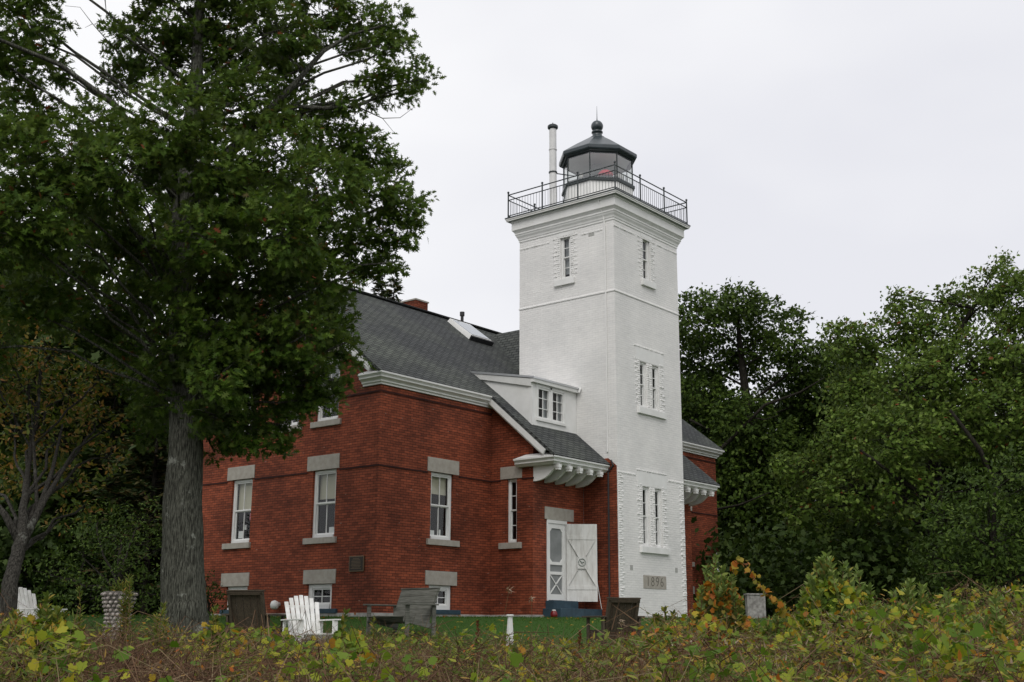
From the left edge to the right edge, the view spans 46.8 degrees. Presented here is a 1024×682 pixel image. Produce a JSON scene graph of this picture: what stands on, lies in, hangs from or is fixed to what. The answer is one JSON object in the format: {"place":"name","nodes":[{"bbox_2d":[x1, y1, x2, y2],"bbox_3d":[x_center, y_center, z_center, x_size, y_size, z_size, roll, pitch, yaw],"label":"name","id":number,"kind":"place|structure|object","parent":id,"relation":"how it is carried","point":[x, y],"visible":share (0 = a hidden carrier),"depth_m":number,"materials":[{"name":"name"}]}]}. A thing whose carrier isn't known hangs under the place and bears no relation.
{"place":"outdoors","nodes":[
{"label":"outdoors","id":0,"kind":"place"},
{"bbox_2d":[105,658,754,681],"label":"dry grass","id":1,"kind":"structure","parent":0,"point":[307,681],"depth_m":14.97,"materials":[{"name":"plant"}]},
{"bbox_2d":[0,0,1023,458],"label":"sky","id":2,"kind":"structure","parent":0,"point":[829,155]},
{"bbox_2d":[48,614,1018,673],"bbox_3d":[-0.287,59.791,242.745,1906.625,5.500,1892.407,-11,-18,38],"label":"ground","id":3,"kind":"structure","parent":0,"point":[517,628],"depth_m":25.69,"materials":[{"name":"plant"}]},
{"bbox_2d":[0,609,17,645],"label":"vine mound","id":4,"kind":"object","parent":3,"relation":"on","point":[11,615],"visible":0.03,"depth_m":9.80,"materials":[{"name":"green plant"}]},
{"bbox_2d":[17,587,67,619],"bbox_3d":[-9.044,5.149,22.297,0.988,1.009,0.800,-7,-15,26],"label":"adirondack chair","id":5,"kind":"object","parent":3,"relation":"on","point":[25,598],"visible":0.23,"depth_m":22.52,"materials":[{"name":"white paint"}]},
{"bbox_2d":[0,590,91,681],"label":"vine mound","id":6,"kind":"object","parent":3,"relation":"on","point":[42,614],"visible":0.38,"depth_m":9.39,"materials":[{"name":"green plant"}]},
{"bbox_2d":[0,209,106,487],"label":"forest tree","id":7,"kind":"object","parent":3,"relation":"on","point":[2,444],"visible":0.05,"depth_m":43.69,"materials":[{"name":"green plant"}]},
{"bbox_2d":[0,302,136,622],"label":"tree","id":8,"kind":"object","parent":3,"relation":"on","point":[21,526],"visible":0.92,"depth_m":24.09,"materials":[{"name":"green plant"}]},
{"bbox_2d":[0,205,149,594],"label":"forest tree","id":9,"kind":"object","parent":3,"relation":"on","point":[80,352],"visible":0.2,"depth_m":41.50,"materials":[{"name":"green plant"}]},
{"bbox_2d":[70,585,84,629],"bbox_3d":[-4.369,3.135,11.856,0.173,1.362,0.245,3,-14,-11],"label":"goldenrod","id":10,"kind":"object","parent":3,"relation":"on","point":[79,619],"visible":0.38,"depth_m":11.95,"materials":[{"name":"green plant"}]},
{"bbox_2d":[11,309,167,614],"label":"forest tree","id":11,"kind":"object","parent":3,"relation":"on","point":[76,414],"visible":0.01,"depth_m":45.15,"materials":[{"name":"green plant"}]},
{"bbox_2d":[20,492,161,617],"bbox_3d":[-10.399,5.607,30.974,4.164,3.632,7.120,10,-17,-36],"label":"broad shrub","id":12,"kind":"object","parent":3,"relation":"on","point":[121,568],"visible":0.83,"depth_m":31.12,"materials":[{"name":"green plant"}]},
{"bbox_2d":[30,375,161,614],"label":"spruce tree","id":13,"kind":"object","parent":3,"relation":"on","point":[118,408],"visible":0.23,"depth_m":41.49,"materials":[{"name":"green plant"}]},
{"bbox_2d":[40,389,168,615],"bbox_3d":[-11.710,5.150,37.935,5.887,7.460,5.495,8,-16,-28],"label":"spruce tree","id":14,"kind":"object","parent":3,"relation":"on","point":[155,473],"visible":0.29,"depth_m":37.70,"materials":[{"name":"green plant"}]},
{"bbox_2d":[101,575,137,641],"bbox_3d":[-7.483,5.101,22.449,0.686,1.327,0.687,-11,-18,38],"label":"stone planter","id":15,"kind":"object","parent":3,"relation":"on","point":[112,597],"visible":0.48,"depth_m":22.25,"materials":[{"name":"grey stone"}]},
{"bbox_2d":[114,573,136,677],"bbox_3d":[-4.521,3.445,13.865,0.273,1.445,0.319,-11,-18,38],"label":"goldenrod","id":16,"kind":"object","parent":3,"relation":"on","point":[127,605],"visible":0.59,"depth_m":13.90,"materials":[{"name":"green plant"}]},
{"bbox_2d":[60,194,245,613],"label":"forest tree","id":17,"kind":"object","parent":3,"relation":"on","point":[96,477],"visible":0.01,"depth_m":43.30,"materials":[{"name":"green plant"}]},
{"bbox_2d":[145,602,173,678],"bbox_3d":[-3.868,3.434,12.985,0.276,1.145,0.340,-11,-18,38],"label":"goldenrod","id":18,"kind":"object","parent":3,"relation":"on","point":[162,611],"visible":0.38,"depth_m":13.01,"materials":[{"name":"green plant"}]},
{"bbox_2d":[192,603,228,679],"bbox_3d":[-2.995,3.193,11.720,0.400,1.168,0.414,-11,-18,38],"label":"vine mound","id":19,"kind":"object","parent":3,"relation":"on","point":[214,621],"visible":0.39,"depth_m":11.75,"materials":[{"name":"green plant"}]},
{"bbox_2d":[205,570,227,614],"bbox_3d":[-8.148,6.784,31.819,1.436,1.263,1.113,-11,-18,38],"label":"shrub","id":20,"kind":"object","parent":3,"relation":"on","point":[208,593],"visible":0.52,"depth_m":31.76,"materials":[{"name":"green plant"}]},
{"bbox_2d":[0,0,446,640],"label":"oak tree","id":21,"kind":"object","parent":3,"relation":"on","point":[188,164],"visible":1,"depth_m":23.02,"materials":[{"name":"green plant"}]},
{"bbox_2d":[222,590,285,645],"bbox_3d":[-4.508,4.894,20.680,0.910,1.031,1.005,-2,-14,10],"label":"plank chair","id":22,"kind":"object","parent":3,"relation":"on","point":[243,605],"visible":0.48,"depth_m":20.41,"materials":[{"name":"brown wood"}]},
{"bbox_2d":[281,595,340,651],"bbox_3d":[-3.428,4.777,19.878,0.800,1.008,0.988,9,-16,-30],"label":"adirondack chair","id":23,"kind":"object","parent":3,"relation":"on","point":[297,617],"visible":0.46,"depth_m":20.08,"materials":[{"name":"white paint"}]},
{"bbox_2d":[318,607,364,681],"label":"vine mound","id":24,"kind":"object","parent":3,"relation":"on","point":[350,644],"visible":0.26,"depth_m":10.55,"materials":[{"name":"green plant"}]},
{"bbox_2d":[363,616,378,673],"bbox_3d":[-1.497,3.430,12.458,0.266,1.056,0.210,10,-17,-35],"label":"goldenrod","id":25,"kind":"object","parent":3,"relation":"on","point":[373,619],"visible":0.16,"depth_m":12.54,"materials":[{"name":"green plant"}]},
{"bbox_2d":[371,264,392,298],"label":"spruce tree","id":26,"kind":"object","parent":3,"relation":"on","point":[378,287],"visible":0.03,"depth_m":63.98,"materials":[{"name":"green plant"}]},
{"bbox_2d":[383,276,405,301],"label":"spruce tree","id":27,"kind":"object","parent":3,"relation":"on","point":[396,286],"visible":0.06,"depth_m":62.02,"materials":[{"name":"green plant"}]},
{"bbox_2d":[363,587,440,636],"bbox_3d":[-2.196,5.456,23.828,0.970,0.962,1.400,13,-19,-42],"label":"garden seat","id":28,"kind":"object","parent":3,"relation":"on","point":[419,604],"visible":0.92,"depth_m":23.89,"materials":[{"name":"grey wood"}]},
{"bbox_2d":[81,612,768,656],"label":"fallen leaves","id":29,"kind":"object","parent":3,"relation":"on","point":[419,631],"visible":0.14,"depth_m":27.14,"materials":[{"name":"orange plant"}]},
{"bbox_2d":[202,242,724,617],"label":"brick house","id":30,"kind":"structure","parent":3,"relation":"on","point":[427,460],"depth_m":33.07,"materials":[{"name":"red brick"}]},
{"bbox_2d":[219,573,249,613],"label":"window","id":31,"kind":"structure","parent":30,"relation":"in","point":[241,580],"depth_m":33.38,"materials":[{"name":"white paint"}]},
{"bbox_2d":[222,465,254,549],"bbox_3d":[-7.773,4.780,33.965,1.220,2.350,0.280,-11,-18,38],"label":"window","id":32,"kind":"structure","parent":30,"relation":"in","point":[242,472],"depth_m":34.05,"materials":[{"name":"white paint"}]},
{"bbox_2d":[270,600,280,608],"bbox_3d":[-6.394,7.122,31.940,0.234,0.230,0.290,-11,-18,38],"label":"wall vent hood","id":33,"kind":"object","parent":30,"relation":"attached to","point":[274,604],"depth_m":31.85,"materials":[{"name":"white paint"}]},
{"bbox_2d":[272,362,301,432],"bbox_3d":[-6.235,1.466,33.497,1.190,2.280,0.280,-11,-18,38],"label":"window","id":34,"kind":"structure","parent":30,"relation":"in","point":[294,424],"depth_m":33.07,"materials":[{"name":"white paint"}]},
{"bbox_2d":[303,569,336,612],"bbox_3d":[-5.019,6.597,31.163,1.360,1.125,0.220,-11,-18,38],"label":"window","id":35,"kind":"structure","parent":30,"relation":"in","point":[323,579],"depth_m":31.17,"materials":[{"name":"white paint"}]},
{"bbox_2d":[302,453,339,544],"bbox_3d":[-5.055,4.257,31.814,1.270,2.370,0.280,-11,-18,38],"label":"window","id":36,"kind":"structure","parent":30,"relation":"in","point":[330,461],"depth_m":31.90,"materials":[{"name":"white paint"}]},
{"bbox_2d":[310,346,341,428],"bbox_3d":[-5.002,1.233,32.521,1.190,2.280,0.280,-11,-18,38],"label":"window","id":37,"kind":"structure","parent":30,"relation":"in","point":[334,420],"depth_m":32.34,"materials":[{"name":"white paint"}]},
{"bbox_2d":[349,555,364,571],"bbox_3d":[-4.001,5.733,30.441,0.540,0.400,0.043,-11,-18,38],"label":"wall plaque","id":38,"kind":"object","parent":30,"relation":"attached to","point":[356,563],"depth_m":30.41,"materials":[{"name":"brown metal"}]},
{"bbox_2d":[426,456,459,546],"bbox_3d":[-1.944,4.414,32.374,0.280,2.360,1.290,-11,-18,38],"label":"window","id":39,"kind":"structure","parent":30,"relation":"in","point":[438,480],"depth_m":32.47,"materials":[{"name":"white paint"}]},
{"bbox_2d":[425,570,460,613],"bbox_3d":[-1.907,6.770,31.810,0.220,1.125,1.370,-11,-18,38],"label":"window","id":40,"kind":"structure","parent":30,"relation":"in","point":[432,578],"depth_m":31.85,"materials":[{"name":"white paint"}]},
{"bbox_2d":[498,466,521,548],"bbox_3d":[-0.001,4.705,33.421,0.800,2.310,0.230,-11,-18,38],"label":"window","id":41,"kind":"structure","parent":30,"relation":"in","point":[512,472],"depth_m":33.44,"materials":[{"name":"white paint"}]},
{"bbox_2d":[548,523,564,599],"bbox_3d":[1.233,6.231,33.375,0.045,2.115,0.780,-11,-18,38],"label":"screen door","id":42,"kind":"structure","parent":30,"relation":"in","point":[556,545],"depth_m":33.41,"materials":[{"name":"white paint"}]},
{"bbox_2d":[566,524,601,608],"bbox_3d":[2.053,6.397,33.576,1.003,2.384,0.144,0,-14,-1],"label":"door leaf","id":43,"kind":"structure","parent":30,"relation":"in","point":[581,539],"depth_m":33.62,"materials":[{"name":"white paint"}]},
{"bbox_2d":[474,620,480,672],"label":"seed stalk","id":44,"kind":"object","parent":3,"relation":"on","point":[477,628],"visible":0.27,"depth_m":13.59,"materials":[{"name":"brown plant"}]},
{"bbox_2d":[503,587,513,631],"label":"grass stalk","id":45,"kind":"object","parent":3,"relation":"on","point":[506,603],"depth_m":11.73,"materials":[{"name":"brown plant"}]},
{"bbox_2d":[506,614,513,650],"bbox_3d":[-0.033,4.827,19.203,0.124,0.755,0.124,10,-17,-33],"label":"tapered post","id":46,"kind":"object","parent":3,"relation":"on","point":[510,624],"visible":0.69,"depth_m":19.22,"materials":[{"name":"white paint"}]},
{"bbox_2d":[0,576,1023,681],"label":"dry twigs","id":47,"kind":"object","parent":3,"relation":"on","point":[212,675],"visible":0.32,"depth_m":8.13,"materials":[{"name":"brown plant"}]},
{"bbox_2d":[0,497,1023,618],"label":"undergrowth","id":48,"kind":"object","parent":3,"relation":"on","point":[793,554],"visible":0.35,"depth_m":41.02,"materials":[{"name":"green plant"}]},
{"bbox_2d":[0,585,1023,681],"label":"vine leaves","id":49,"kind":"object","parent":3,"relation":"on","point":[944,646],"visible":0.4,"depth_m":7.66,"materials":[{"name":"green plant"}]},
{"bbox_2d":[0,580,1023,681],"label":"weed leaves","id":50,"kind":"object","parent":3,"relation":"on","point":[462,656],"visible":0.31,"depth_m":7.68,"materials":[{"name":"green plant"}]},
{"bbox_2d":[0,571,1023,681],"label":"bramble canes","id":51,"kind":"object","parent":3,"relation":"on","point":[454,664],"visible":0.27,"depth_m":8.71,"materials":[{"name":"plant"}]},
{"bbox_2d":[550,610,557,617],"bbox_3d":[1.134,7.375,31.971,0.197,0.225,0.200,-11,-18,38],"label":"red lantern","id":52,"kind":"object","parent":3,"relation":"on","point":[553,613],"visible":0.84,"depth_m":31.90,"materials":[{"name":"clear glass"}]},
{"bbox_2d":[103,579,1023,681],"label":"autumn leaves","id":53,"kind":"object","parent":3,"relation":"on","point":[850,659],"visible":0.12,"depth_m":7.67,"materials":[{"name":"plant"}]},
{"bbox_2d":[576,630,585,679],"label":"seed stalk","id":54,"kind":"object","parent":3,"relation":"on","point":[579,634],"visible":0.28,"depth_m":11.60,"materials":[{"name":"brown plant"}]},
{"bbox_2d":[505,120,690,617],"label":"lighthouse tower","id":55,"kind":"structure","parent":3,"relation":"on","point":[599,319],"depth_m":36.38,"materials":[{"name":"white paint"}]},
{"bbox_2d":[561,237,569,278],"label":"window","id":56,"kind":"structure","parent":55,"relation":"in","point":[565,260],"depth_m":37.12,"materials":[{"name":"white paint"}]},
{"bbox_2d":[640,362,645,407],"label":"window","id":57,"kind":"structure","parent":55,"relation":"in","point":[642,386],"depth_m":36.15,"materials":[{"name":"white paint"}]},
{"bbox_2d":[643,487,648,545],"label":"window","id":58,"kind":"structure","parent":55,"relation":"in","point":[645,523],"depth_m":35.20,"materials":[{"name":"white paint"}]},
{"bbox_2d":[643,240,648,279],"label":"window","id":59,"kind":"structure","parent":55,"relation":"in","point":[645,260],"depth_m":37.39,"materials":[{"name":"white paint"}]},
{"bbox_2d":[652,366,657,410],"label":"window","id":60,"kind":"structure","parent":55,"relation":"in","point":[655,399],"depth_m":36.66,"materials":[{"name":"white paint"}]},
{"bbox_2d":[655,489,660,547],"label":"window","id":61,"kind":"structure","parent":55,"relation":"in","point":[658,519],"depth_m":35.71,"materials":[{"name":"white paint"}]},
{"bbox_2d":[582,597,644,650],"bbox_3d":[1.754,4.890,20.293,0.830,0.933,0.955,5,-14,-17],"label":"plank chair","id":62,"kind":"object","parent":3,"relation":"on","point":[623,604],"visible":0.59,"depth_m":20.03,"materials":[{"name":"brown wood"}]},
{"bbox_2d":[619,619,625,674],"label":"grass stalk","id":63,"kind":"object","parent":3,"relation":"on","point":[621,624],"depth_m":10.64,"materials":[{"name":"brown plant"}]},
{"bbox_2d":[638,606,691,680],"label":"vine mound","id":64,"kind":"object","parent":3,"relation":"on","point":[657,621],"visible":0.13,"depth_m":12.54,"materials":[{"name":"green plant"}]},
{"bbox_2d":[705,624,715,675],"bbox_3d":[1.915,3.288,11.388,0.196,1.103,0.108,-7,-15,27],"label":"seed stalk","id":65,"kind":"object","parent":3,"relation":"on","point":[708,639],"visible":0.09,"depth_m":11.49,"materials":[{"name":"brown plant"}]},
{"bbox_2d":[697,377,736,398],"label":"forest tree","id":66,"kind":"object","parent":3,"relation":"on","point":[711,392],"visible":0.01,"depth_m":66.84,"materials":[{"name":"green plant"}]},
{"bbox_2d":[685,554,754,678],"bbox_3d":[2.164,3.127,12.409,0.844,1.774,0.864,-11,-18,38],"label":"milkweed shrub","id":67,"kind":"object","parent":3,"relation":"on","point":[726,598],"visible":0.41,"depth_m":12.39,"materials":[{"name":"green plant"}]},
{"bbox_2d":[680,356,771,519],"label":"forest tree","id":68,"kind":"object","parent":3,"relation":"on","point":[711,397],"visible":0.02,"depth_m":57.76,"materials":[{"name":"green plant"}]},
{"bbox_2d":[692,395,799,576],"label":"forest tree","id":69,"kind":"object","parent":3,"relation":"on","point":[706,434],"visible":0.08,"depth_m":52.97,"materials":[{"name":"green plant"}]},
{"bbox_2d":[743,593,765,618],"bbox_3d":[6.487,7.080,31.579,0.500,0.660,0.460,0,-14,0],"label":"wooden box","id":70,"kind":"object","parent":3,"relation":"on","point":[755,605],"visible":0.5,"depth_m":31.39,"materials":[{"name":"paint"}]},
{"bbox_2d":[729,556,790,617],"bbox_3d":[2.586,3.086,12.254,0.657,1.715,0.211,-11,-18,38],"label":"arching vine","id":71,"kind":"object","parent":3,"relation":"on","point":[781,609],"visible":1,"depth_m":12.34,"materials":[{"name":"orange plant"}]},
{"bbox_2d":[678,278,851,617],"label":"round oak","id":72,"kind":"object","parent":3,"relation":"on","point":[802,374],"visible":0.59,"depth_m":53.92,"materials":[{"name":"green plant"}]},
{"bbox_2d":[753,602,802,672],"bbox_3d":[2.832,3.343,12.255,0.868,1.269,0.891,3,-14,-12],"label":"milkweed shrub","id":73,"kind":"object","parent":3,"relation":"on","point":[766,625],"visible":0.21,"depth_m":12.27,"materials":[{"name":"green plant"}]},
{"bbox_2d":[757,394,843,595],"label":"forest tree","id":74,"kind":"object","parent":3,"relation":"on","point":[793,449],"visible":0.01,"depth_m":57.45,"materials":[{"name":"green plant"}]},
{"bbox_2d":[611,579,1023,681],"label":"seed fluff","id":75,"kind":"object","parent":3,"relation":"on","point":[1011,661],"visible":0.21,"depth_m":8.93,"materials":[{"name":"plant"}]},
{"bbox_2d":[785,551,873,680],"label":"milkweed shrub","id":76,"kind":"object","parent":3,"relation":"on","point":[826,588],"visible":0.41,"depth_m":11.22,"materials":[{"name":"green plant"}]},
{"bbox_2d":[798,336,896,579],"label":"forest tree","id":77,"kind":"object","parent":3,"relation":"on","point":[834,367],"visible":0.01,"depth_m":64.28,"materials":[{"name":"green plant"}]},
{"bbox_2d":[852,563,880,644],"bbox_3d":[3.395,3.009,11.546,0.687,1.658,0.696,-11,-18,38],"label":"milkweed shrub","id":78,"kind":"object","parent":3,"relation":"on","point":[867,591],"visible":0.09,"depth_m":11.68,"materials":[{"name":"green plant"}]},
{"bbox_2d":[786,333,964,585],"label":"forest tree","id":79,"kind":"object","parent":3,"relation":"on","point":[820,403],"visible":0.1,"depth_m":53.65,"materials":[{"name":"green plant"}]},
{"bbox_2d":[758,247,1023,608],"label":"pale oak","id":80,"kind":"object","parent":3,"relation":"on","point":[934,443],"visible":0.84,"depth_m":42.85,"materials":[{"name":"green plant"}]},
{"bbox_2d":[844,368,964,566],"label":"forest tree","id":81,"kind":"object","parent":3,"relation":"on","point":[890,424],"visible":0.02,"depth_m":57.62,"materials":[{"name":"green plant"}]},
{"bbox_2d":[857,577,954,681],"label":"milkweed shrub","id":82,"kind":"object","parent":3,"relation":"on","point":[924,605],"visible":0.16,"depth_m":10.54,"materials":[{"name":"green plant"}]},
{"bbox_2d":[852,330,992,500],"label":"forest tree","id":83,"kind":"object","parent":3,"relation":"on","point":[906,354],"depth_m":62.07,"materials":[{"name":"green plant"}]},
{"bbox_2d":[918,590,979,681],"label":"milkweed shrub","id":84,"kind":"object","parent":3,"relation":"on","point":[961,609],"visible":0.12,"depth_m":10.43,"materials":[{"name":"green plant"}]},
{"bbox_2d":[899,393,1023,580],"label":"forest tree","id":85,"kind":"object","parent":3,"relation":"on","point":[953,485],"visible":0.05,"depth_m":51.71,"materials":[{"name":"green plant"}]},
{"bbox_2d":[902,439,1023,619],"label":"bushy sapling","id":86,"kind":"object","parent":3,"relation":"on","point":[1013,559],"visible":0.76,"depth_m":30.24,"materials":[{"name":"green plant"}]},
{"bbox_2d":[949,355,1005,410],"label":"forest tree","id":87,"kind":"object","parent":3,"relation":"on","point":[966,371],"visible":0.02,"depth_m":71.11,"materials":[{"name":"green plant"}]},
{"bbox_2d":[957,350,1023,531],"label":"forest tree","id":88,"kind":"object","parent":3,"relation":"on","point":[1002,464],"visible":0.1,"depth_m":51.14,"materials":[{"name":"green plant"}]},
{"bbox_2d":[961,621,1023,681],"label":"vine mound","id":89,"kind":"object","parent":3,"relation":"on","point":[1001,629],"visible":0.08,"depth_m":8.52,"materials":[{"name":"green plant"}]},
{"bbox_2d":[980,594,1014,642],"bbox_3d":[4.083,2.815,9.830,0.405,1.426,0.402,0,-14,0],"label":"milkweed shrub","id":90,"kind":"object","parent":3,"relation":"on","point":[994,613],"visible":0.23,"depth_m":9.93,"materials":[{"name":"green plant"}]}
]}

